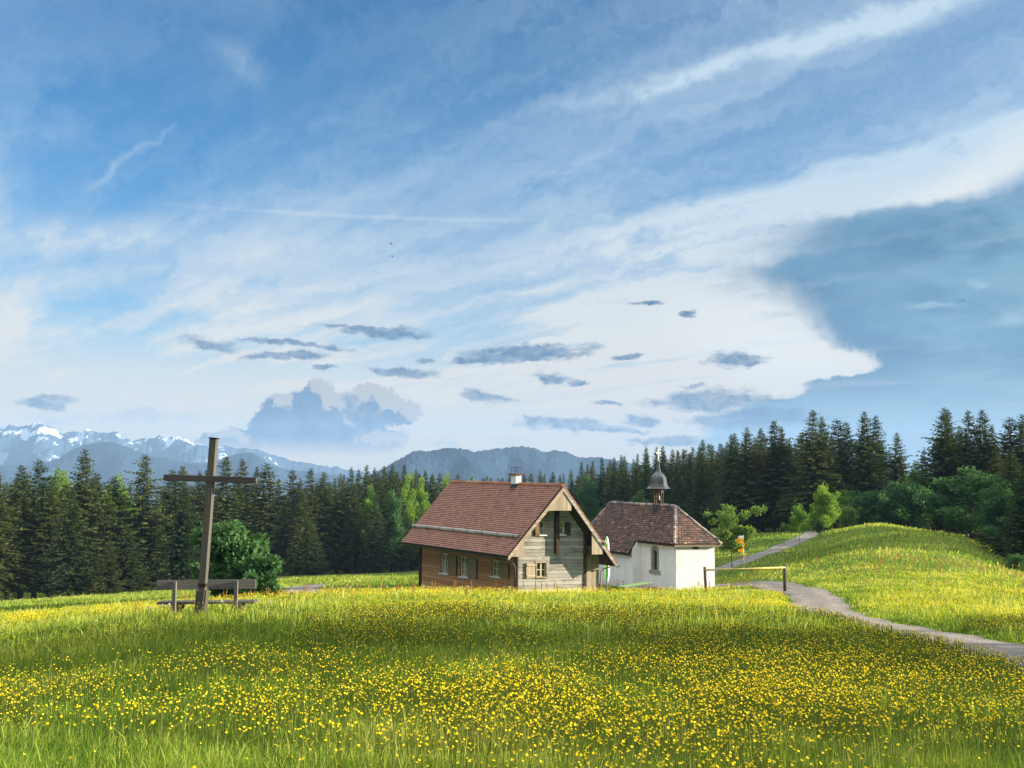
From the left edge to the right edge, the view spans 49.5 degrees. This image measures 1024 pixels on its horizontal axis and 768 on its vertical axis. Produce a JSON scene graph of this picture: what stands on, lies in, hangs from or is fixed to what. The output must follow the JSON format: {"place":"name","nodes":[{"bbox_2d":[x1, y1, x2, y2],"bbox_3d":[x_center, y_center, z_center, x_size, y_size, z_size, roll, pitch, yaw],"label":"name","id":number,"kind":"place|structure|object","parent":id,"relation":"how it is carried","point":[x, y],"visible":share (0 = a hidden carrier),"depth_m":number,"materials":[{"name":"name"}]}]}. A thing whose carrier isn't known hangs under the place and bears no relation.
{"place":"outdoors","nodes":[
{"label":"outdoors","id":0,"kind":"place"},
{"bbox_2d":[0,441,363,502],"bbox_3d":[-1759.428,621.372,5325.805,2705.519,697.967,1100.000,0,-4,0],"label":"foothills","id":1,"kind":"structure","parent":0,"point":[110,459],"depth_m":5454.72,"materials":[{"name":"blue stone"}]},
{"bbox_2d":[0,422,371,492],"bbox_3d":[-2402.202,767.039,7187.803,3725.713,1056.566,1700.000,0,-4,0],"label":"snowy mountains","id":2,"kind":"structure","parent":0,"point":[26,445],"depth_m":7430.41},
{"bbox_2d":[364,448,503,492],"bbox_3d":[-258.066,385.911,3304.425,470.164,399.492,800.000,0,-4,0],"label":"hill","id":3,"kind":"structure","parent":0,"point":[466,464],"depth_m":3378.98,"materials":[{"name":"blue stone"}]},
{"bbox_2d":[0,495,1023,767],"bbox_3d":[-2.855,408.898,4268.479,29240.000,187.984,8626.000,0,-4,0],"label":"ground","id":4,"kind":"structure","parent":0,"point":[720,561],"depth_m":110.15,"materials":[{"name":"green plant"}]},
{"bbox_2d":[0,472,46,600],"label":"spruce tree","id":5,"kind":"object","parent":4,"relation":"on","point":[4,554],"visible":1,"depth_m":176.38,"materials":[{"name":"green plant"}]},
{"bbox_2d":[0,465,64,598],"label":"spruce tree","id":6,"kind":"object","parent":4,"relation":"on","point":[26,541],"visible":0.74,"depth_m":183.50,"materials":[{"name":"green plant"}]},
{"bbox_2d":[18,459,63,598],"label":"spruce tree","id":7,"kind":"object","parent":4,"relation":"on","point":[43,485],"visible":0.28,"depth_m":188.80,"materials":[{"name":"green plant"}]},
{"bbox_2d":[13,479,85,596],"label":"spruce tree","id":8,"kind":"object","parent":4,"relation":"on","point":[46,545],"visible":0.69,"depth_m":183.82,"materials":[{"name":"green plant"}]},
{"bbox_2d":[42,465,73,545],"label":"broadleaf tree","id":9,"kind":"object","parent":4,"relation":"on","point":[57,482],"visible":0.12,"depth_m":198.65,"materials":[{"name":"green plant"}]},
{"bbox_2d":[36,488,98,596],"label":"spruce tree","id":10,"kind":"object","parent":4,"relation":"on","point":[67,571],"visible":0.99,"depth_m":177.97,"materials":[{"name":"green plant"}]},
{"bbox_2d":[38,449,118,595],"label":"spruce tree","id":11,"kind":"object","parent":4,"relation":"on","point":[85,489],"visible":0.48,"depth_m":190.54,"materials":[{"name":"green plant"}]},
{"bbox_2d":[73,472,129,593],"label":"spruce tree","id":12,"kind":"object","parent":4,"relation":"on","point":[105,511],"visible":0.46,"depth_m":194.06,"materials":[{"name":"green plant"}]},
{"bbox_2d":[90,539,129,593],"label":"spruce tree","id":13,"kind":"object","parent":4,"relation":"on","point":[108,580],"visible":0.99,"depth_m":177.84,"materials":[{"name":"green plant"}]},
{"bbox_2d":[95,484,128,574],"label":"tree","id":14,"kind":"object","parent":4,"relation":"on","point":[111,507],"visible":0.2,"depth_m":197.31,"materials":[{"name":"green plant"}]},
{"bbox_2d":[89,476,138,564],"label":"spruce tree","id":15,"kind":"object","parent":4,"relation":"on","point":[115,494],"visible":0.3,"depth_m":199.21,"materials":[{"name":"green plant"}]},
{"bbox_2d":[91,523,160,592],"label":"spruce tree","id":16,"kind":"object","parent":4,"relation":"on","point":[129,575],"visible":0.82,"depth_m":183.91,"materials":[{"name":"green plant"}]},
{"bbox_2d":[106,454,177,589],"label":"spruce tree","id":17,"kind":"object","parent":4,"relation":"on","point":[143,526],"visible":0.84,"depth_m":198.13,"materials":[{"name":"green plant"}]},
{"bbox_2d":[137,493,172,588],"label":"spruce tree","id":18,"kind":"object","parent":4,"relation":"on","point":[153,566],"visible":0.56,"depth_m":201.67,"materials":[{"name":"green plant"}]},
{"bbox_2d":[139,469,202,579],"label":"spruce tree","id":19,"kind":"object","parent":4,"relation":"on","point":[170,510],"visible":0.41,"depth_m":208.14,"materials":[{"name":"green plant"}]},
{"bbox_2d":[152,486,200,581],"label":"spruce tree","id":20,"kind":"object","parent":4,"relation":"on","point":[181,553],"visible":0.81,"depth_m":195.88,"materials":[{"name":"green plant"}]},
{"bbox_2d":[162,465,201,568],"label":"spruce tree","id":21,"kind":"object","parent":4,"relation":"on","point":[183,485],"visible":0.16,"depth_m":220.56,"materials":[{"name":"green plant"}]},
{"bbox_2d":[156,579,257,613],"bbox_3d":[-7.803,5.627,28.478,2.559,1.298,0.647,0,-4,0],"label":"bench","id":22,"kind":"object","parent":4,"relation":"on","point":[174,586],"visible":0.66,"depth_m":28.30,"materials":[{"name":"brown wood"}]},
{"bbox_2d":[189,470,227,564],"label":"spruce tree","id":23,"kind":"object","parent":4,"relation":"on","point":[202,499],"visible":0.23,"depth_m":218.42,"materials":[{"name":"green plant"}]},
{"bbox_2d":[163,437,257,613],"bbox_3d":[-7.463,3.700,27.385,2.357,4.767,0.249,0,-4,3],"label":"wayside cross","id":24,"kind":"object","parent":4,"relation":"on","point":[211,478],"visible":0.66,"depth_m":27.36,"materials":[{"name":"wood"}]},
{"bbox_2d":[199,455,249,561],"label":"spruce tree","id":25,"kind":"object","parent":4,"relation":"on","point":[226,505],"visible":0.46,"depth_m":223.70,"materials":[{"name":"green plant"}]},
{"bbox_2d":[188,518,269,598],"bbox_3d":[-14.666,9.536,57.560,4.173,5.099,4.672,2,-4,-23],"label":"deciduous bush","id":26,"kind":"object","parent":4,"relation":"on","point":[231,542],"visible":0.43,"depth_m":57.01,"materials":[{"name":"green plant"}]},
{"bbox_2d":[224,473,266,555],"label":"spruce tree","id":27,"kind":"object","parent":4,"relation":"on","point":[240,519],"visible":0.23,"depth_m":226.79,"materials":[{"name":"green plant"}]},
{"bbox_2d":[227,459,270,555],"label":"spruce tree","id":28,"kind":"object","parent":4,"relation":"on","point":[249,506],"visible":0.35,"depth_m":229.80,"materials":[{"name":"green plant"}]},
{"bbox_2d":[226,552,284,597],"bbox_3d":[-12.771,9.943,55.622,2.949,3.225,4.507,1,-4,-26],"label":"deciduous bush","id":29,"kind":"object","parent":4,"relation":"on","point":[261,571],"visible":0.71,"depth_m":55.00,"materials":[{"name":"green plant"}]},
{"bbox_2d":[247,463,300,553],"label":"spruce tree","id":30,"kind":"object","parent":4,"relation":"on","point":[266,505],"visible":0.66,"depth_m":232.19,"materials":[{"name":"green plant"}]},
{"bbox_2d":[262,479,291,574],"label":"spruce tree","id":31,"kind":"object","parent":4,"relation":"on","point":[278,524],"visible":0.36,"depth_m":233.96,"materials":[{"name":"green plant"}]},
{"bbox_2d":[265,502,294,575],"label":"spruce tree","id":32,"kind":"object","parent":4,"relation":"on","point":[282,551],"visible":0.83,"depth_m":224.25,"materials":[{"name":"green plant"}]},
{"bbox_2d":[273,469,304,573],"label":"spruce tree","id":33,"kind":"object","parent":4,"relation":"on","point":[292,492],"visible":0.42,"depth_m":239.05,"materials":[{"name":"green plant"}]},
{"bbox_2d":[281,523,309,575],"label":"spruce tree","id":34,"kind":"object","parent":4,"relation":"on","point":[296,567],"visible":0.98,"depth_m":221.51,"materials":[{"name":"green plant"}]},
{"bbox_2d":[283,491,319,571],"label":"spruce tree","id":35,"kind":"object","parent":4,"relation":"on","point":[303,520],"visible":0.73,"depth_m":224.01,"materials":[{"name":"green plant"}]},
{"bbox_2d":[287,468,341,572],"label":"spruce tree","id":36,"kind":"object","parent":4,"relation":"on","point":[314,509],"visible":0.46,"depth_m":234.60,"materials":[{"name":"green plant"}]},
{"bbox_2d":[300,530,331,574],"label":"spruce tree","id":37,"kind":"object","parent":4,"relation":"on","point":[313,568],"visible":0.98,"depth_m":221.64,"materials":[{"name":"green plant"}]},
{"bbox_2d":[288,472,344,571],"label":"spruce tree","id":38,"kind":"object","parent":4,"relation":"on","point":[325,494],"visible":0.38,"depth_m":240.30,"materials":[{"name":"green plant"}]},
{"bbox_2d":[318,473,352,573],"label":"spruce tree","id":39,"kind":"object","parent":4,"relation":"on","point":[339,506],"visible":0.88,"depth_m":237.58,"materials":[{"name":"green plant"}]},
{"bbox_2d":[328,467,365,571],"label":"spruce tree","id":40,"kind":"object","parent":4,"relation":"on","point":[351,488],"visible":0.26,"depth_m":242.11,"materials":[{"name":"green plant"}]},
{"bbox_2d":[337,490,367,573],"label":"spruce tree","id":41,"kind":"object","parent":4,"relation":"on","point":[353,550],"visible":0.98,"depth_m":235.94,"materials":[{"name":"green plant"}]},
{"bbox_2d":[355,465,376,571],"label":"spruce tree","id":42,"kind":"object","parent":4,"relation":"on","point":[368,480],"visible":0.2,"depth_m":246.20,"materials":[{"name":"green plant"}]},
{"bbox_2d":[356,483,386,572],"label":"broadleaf tree","id":43,"kind":"object","parent":4,"relation":"on","point":[368,502],"visible":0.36,"depth_m":237.76,"materials":[{"name":"green plant"}]},
{"bbox_2d":[357,491,393,572],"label":"spruce tree","id":44,"kind":"object","parent":4,"relation":"on","point":[375,546],"visible":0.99,"depth_m":233.51,"materials":[{"name":"green plant"}]},
{"bbox_2d":[364,479,406,570],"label":"spruce tree","id":45,"kind":"object","parent":4,"relation":"on","point":[381,504],"visible":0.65,"depth_m":237.46,"materials":[{"name":"green plant"}]},
{"bbox_2d":[380,489,405,572],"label":"broadleaf tree","id":46,"kind":"object","parent":4,"relation":"on","point":[395,506],"visible":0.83,"depth_m":237.54,"materials":[{"name":"green plant"}]},
{"bbox_2d":[384,464,412,571],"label":"spruce tree","id":47,"kind":"object","parent":4,"relation":"on","point":[392,472],"visible":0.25,"depth_m":250.57,"materials":[{"name":"green plant"}]},
{"bbox_2d":[384,474,415,571],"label":"spruce tree","id":48,"kind":"object","parent":4,"relation":"on","point":[401,554],"visible":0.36,"depth_m":243.87,"materials":[{"name":"green plant"}]},
{"bbox_2d":[399,472,417,570],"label":"broadleaf tree","id":49,"kind":"object","parent":4,"relation":"on","point":[411,516],"visible":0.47,"depth_m":256.43,"materials":[{"name":"green plant"}]},
{"bbox_2d":[409,475,430,569],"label":"broadleaf tree","id":50,"kind":"object","parent":4,"relation":"on","point":[419,505],"visible":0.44,"depth_m":259.89,"materials":[{"name":"green plant"}]},
{"bbox_2d":[400,467,619,592],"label":"wooden house","id":51,"kind":"structure","parent":4,"relation":"on","point":[515,532],"depth_m":79.50,"materials":[{"name":"brown wood"}]},
{"bbox_2d":[0,600,1023,767],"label":"flower stems","id":52,"kind":"object","parent":4,"relation":"on","point":[496,688],"visible":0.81,"depth_m":12.83,"materials":[{"name":"plant"}]},
{"bbox_2d":[0,525,1023,767],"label":"buttercups","id":53,"kind":"object","parent":4,"relation":"on","point":[577,717],"visible":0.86,"depth_m":12.43,"materials":[{"name":"yellow plant"}]},
{"bbox_2d":[89,532,1023,614],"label":"sorrel","id":54,"kind":"object","parent":4,"relation":"on","point":[940,568],"visible":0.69,"depth_m":66.00,"materials":[{"name":"plant"}]},
{"bbox_2d":[576,474,602,522],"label":"broadleaf tree","id":55,"kind":"object","parent":4,"relation":"on","point":[586,495],"visible":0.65,"depth_m":267.90,"materials":[{"name":"green plant"}]},
{"bbox_2d":[588,457,607,519],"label":"spruce tree","id":56,"kind":"object","parent":4,"relation":"on","point":[600,482],"visible":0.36,"depth_m":280.37,"materials":[{"name":"green plant"}]},
{"bbox_2d":[602,457,618,507],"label":"spruce tree","id":57,"kind":"object","parent":4,"relation":"on","point":[611,483],"visible":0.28,"depth_m":272.70,"materials":[{"name":"green plant"}]},
{"bbox_2d":[615,456,633,501],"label":"spruce tree","id":58,"kind":"object","parent":4,"relation":"on","point":[623,496],"visible":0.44,"depth_m":264.17,"materials":[{"name":"green plant"}]},
{"bbox_2d":[635,453,651,502],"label":"spruce tree","id":59,"kind":"object","parent":4,"relation":"on","point":[646,473],"visible":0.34,"depth_m":253.45,"materials":[{"name":"green plant"}]},
{"bbox_2d":[591,449,721,589],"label":"chapel","id":60,"kind":"structure","parent":4,"relation":"on","point":[662,545],"depth_m":95.47,"materials":[{"name":"white paint"}]},
{"bbox_2d":[658,450,676,503],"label":"spruce tree","id":61,"kind":"object","parent":4,"relation":"on","point":[669,471],"visible":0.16,"depth_m":241.04,"materials":[{"name":"green plant"}]},
{"bbox_2d":[663,450,687,507],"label":"spruce tree","id":62,"kind":"object","parent":4,"relation":"on","point":[676,476],"visible":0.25,"depth_m":236.85,"materials":[{"name":"green plant"}]},
{"bbox_2d":[670,449,689,511],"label":"spruce tree","id":63,"kind":"object","parent":4,"relation":"on","point":[683,470],"visible":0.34,"depth_m":232.97,"materials":[{"name":"green plant"}]},
{"bbox_2d":[675,447,697,514],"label":"spruce tree","id":64,"kind":"object","parent":4,"relation":"on","point":[688,479],"visible":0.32,"depth_m":229.01,"materials":[{"name":"green plant"}]},
{"bbox_2d":[679,439,714,527],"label":"spruce tree","id":65,"kind":"object","parent":4,"relation":"on","point":[702,469],"visible":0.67,"depth_m":220.62,"materials":[{"name":"green plant"}]},
{"bbox_2d":[693,445,718,530],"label":"spruce tree","id":66,"kind":"object","parent":4,"relation":"on","point":[708,482],"visible":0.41,"depth_m":218.75,"materials":[{"name":"green plant"}]},
{"bbox_2d":[700,443,724,527],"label":"spruce tree","id":67,"kind":"object","parent":4,"relation":"on","point":[719,456],"visible":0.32,"depth_m":215.52,"materials":[{"name":"green plant"}]},
{"bbox_2d":[710,434,744,529],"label":"spruce tree","id":68,"kind":"object","parent":4,"relation":"on","point":[727,474],"visible":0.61,"depth_m":203.28,"materials":[{"name":"green plant"}]},
{"bbox_2d":[703,504,767,573],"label":"maple tree","id":69,"kind":"object","parent":4,"relation":"on","point":[728,519],"visible":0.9,"depth_m":103.47,"materials":[{"name":"green plant"}]},
{"bbox_2d":[712,427,774,532],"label":"spruce tree","id":70,"kind":"object","parent":4,"relation":"on","point":[745,473],"visible":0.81,"depth_m":200.76,"materials":[{"name":"green plant"}]},
{"bbox_2d":[703,564,786,592],"bbox_3d":[12.454,10.558,59.378,4.451,1.864,0.205,0,-4,0],"label":"barrier","id":71,"kind":"object","parent":4,"relation":"on","point":[784,567],"visible":0.85,"depth_m":59.34,"materials":[{"name":"yellow paint"}]},
{"bbox_2d":[738,428,777,531],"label":"spruce tree","id":72,"kind":"object","parent":4,"relation":"on","point":[759,448],"visible":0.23,"depth_m":203.58,"materials":[{"name":"green plant"}]},
{"bbox_2d":[738,420,801,531],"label":"spruce tree","id":73,"kind":"object","parent":4,"relation":"on","point":[774,480],"visible":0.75,"depth_m":198.38,"materials":[{"name":"green plant"}]},
{"bbox_2d":[759,426,804,531],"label":"spruce tree","id":74,"kind":"object","parent":4,"relation":"on","point":[782,456],"visible":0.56,"depth_m":198.05,"materials":[{"name":"green plant"}]},
{"bbox_2d":[766,443,808,531],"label":"spruce tree","id":75,"kind":"object","parent":4,"relation":"on","point":[792,473],"visible":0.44,"depth_m":196.72,"materials":[{"name":"green plant"}]},
{"bbox_2d":[780,503,812,547],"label":"maple tree","id":76,"kind":"object","parent":4,"relation":"on","point":[799,518],"visible":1,"depth_m":130.81,"materials":[{"name":"green plant"}]},
{"bbox_2d":[773,410,848,530],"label":"spruce tree","id":77,"kind":"object","parent":4,"relation":"on","point":[811,456],"visible":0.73,"depth_m":188.87,"materials":[{"name":"green plant"}]},
{"bbox_2d":[794,416,851,529],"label":"spruce tree","id":78,"kind":"object","parent":4,"relation":"on","point":[833,459],"visible":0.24,"depth_m":192.36,"materials":[{"name":"green plant"}]},
{"bbox_2d":[805,482,841,532],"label":"maple tree","id":79,"kind":"object","parent":4,"relation":"on","point":[825,507],"visible":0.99,"depth_m":156.38,"materials":[{"name":"green plant"}]},
{"bbox_2d":[818,420,858,522],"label":"spruce tree","id":80,"kind":"object","parent":4,"relation":"on","point":[840,433],"visible":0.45,"depth_m":195.37,"materials":[{"name":"green plant"}]},
{"bbox_2d":[837,505,862,527],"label":"deciduous bush","id":81,"kind":"object","parent":4,"relation":"on","point":[850,515],"visible":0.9,"depth_m":164.61,"materials":[{"name":"green plant"}]},
{"bbox_2d":[845,489,886,524],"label":"deciduous bush","id":82,"kind":"object","parent":4,"relation":"on","point":[866,501],"visible":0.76,"depth_m":166.10,"materials":[{"name":"green plant"}]},
{"bbox_2d":[839,411,894,501],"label":"spruce tree","id":83,"kind":"object","parent":4,"relation":"on","point":[864,475],"visible":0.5,"depth_m":190.78,"materials":[{"name":"green plant"}]},
{"bbox_2d":[856,416,897,494],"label":"spruce tree","id":84,"kind":"object","parent":4,"relation":"on","point":[878,440],"visible":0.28,"depth_m":196.97,"materials":[{"name":"green plant"}]},
{"bbox_2d":[869,487,910,525],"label":"deciduous bush","id":85,"kind":"object","parent":4,"relation":"on","point":[886,496],"visible":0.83,"depth_m":164.20,"materials":[{"name":"green plant"}]},
{"bbox_2d":[878,433,915,490],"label":"spruce tree","id":86,"kind":"object","parent":4,"relation":"on","point":[900,471],"visible":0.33,"depth_m":195.02,"materials":[{"name":"green plant"}]},
{"bbox_2d":[887,480,936,528],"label":"deciduous bush","id":87,"kind":"object","parent":4,"relation":"on","point":[916,520],"visible":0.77,"depth_m":163.63,"materials":[{"name":"green plant"}]},
{"bbox_2d":[909,408,966,534],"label":"spruce tree","id":88,"kind":"object","parent":4,"relation":"on","point":[942,469],"visible":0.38,"depth_m":173.50,"materials":[{"name":"green plant"}]},
{"bbox_2d":[922,486,960,531],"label":"broadleaf tree","id":89,"kind":"object","parent":4,"relation":"on","point":[933,516],"visible":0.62,"depth_m":140.90,"materials":[{"name":"green plant"}]},
{"bbox_2d":[918,466,1001,537],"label":"broadleaf tree","id":90,"kind":"object","parent":4,"relation":"on","point":[970,485],"visible":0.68,"depth_m":138.52,"materials":[{"name":"green plant"}]},
{"bbox_2d":[936,409,991,533],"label":"spruce tree","id":91,"kind":"object","parent":4,"relation":"on","point":[965,436],"visible":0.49,"depth_m":171.13,"materials":[{"name":"green plant"}]},
{"bbox_2d":[943,409,1004,542],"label":"spruce tree","id":92,"kind":"object","parent":4,"relation":"on","point":[986,458],"visible":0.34,"depth_m":169.00,"materials":[{"name":"green plant"}]},
{"bbox_2d":[971,445,1007,545],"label":"spruce tree","id":93,"kind":"object","parent":4,"relation":"on","point":[997,461],"visible":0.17,"depth_m":144.51,"materials":[{"name":"green plant"}]},
{"bbox_2d":[966,480,1020,550],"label":"broadleaf tree","id":94,"kind":"object","parent":4,"relation":"on","point":[995,506],"visible":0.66,"depth_m":118.91,"materials":[{"name":"green plant"}]},
{"bbox_2d":[970,474,1017,557],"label":"spruce tree","id":95,"kind":"object","parent":4,"relation":"on","point":[1000,550],"visible":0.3,"depth_m":119.52,"materials":[{"name":"green plant"}]},
{"bbox_2d":[972,417,1023,516],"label":"spruce tree","id":96,"kind":"object","parent":4,"relation":"on","point":[1007,434],"visible":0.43,"depth_m":166.30,"materials":[{"name":"green plant"}]},
{"bbox_2d":[975,450,1023,549],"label":"spruce tree","id":97,"kind":"object","parent":4,"relation":"on","point":[1014,472],"visible":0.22,"depth_m":127.42,"materials":[{"name":"green plant"}]},
{"bbox_2d":[985,465,1023,565],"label":"spruce tree","id":98,"kind":"object","parent":4,"relation":"on","point":[1017,536],"visible":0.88,"depth_m":111.08,"materials":[{"name":"green plant"}]},
{"bbox_2d":[991,414,1023,482],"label":"spruce tree","id":99,"kind":"object","parent":4,"relation":"on","point":[1021,452],"visible":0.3,"depth_m":165.48,"materials":[{"name":"green plant"}]},
{"bbox_2d":[1001,553,1023,570],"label":"deciduous bush","id":100,"kind":"object","parent":4,"relation":"on","point":[1018,558],"visible":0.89,"depth_m":96.94,"materials":[{"name":"green plant"}]},
{"bbox_2d":[0,0,1023,477],"label":"sky","id":101,"kind":"structure","parent":0,"point":[613,228],"materials":[{"name":"blue"}]},
{"bbox_2d":[474,446,653,488],"bbox_3d":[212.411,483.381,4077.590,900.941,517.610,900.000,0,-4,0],"label":"hill","id":102,"kind":"structure","parent":0,"point":[527,461],"depth_m":4182.66,"materials":[{"name":"blue stone"}]},
{"bbox_2d":[715,530,818,571],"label":"path","id":103,"kind":"structure","parent":0,"point":[804,537],"depth_m":130.52,"materials":[{"name":"grey gravel"}]},
{"bbox_2d":[715,580,1023,672],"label":"path","id":104,"kind":"structure","parent":0,"point":[817,598],"depth_m":38.03,"materials":[{"name":"grey gravel"}]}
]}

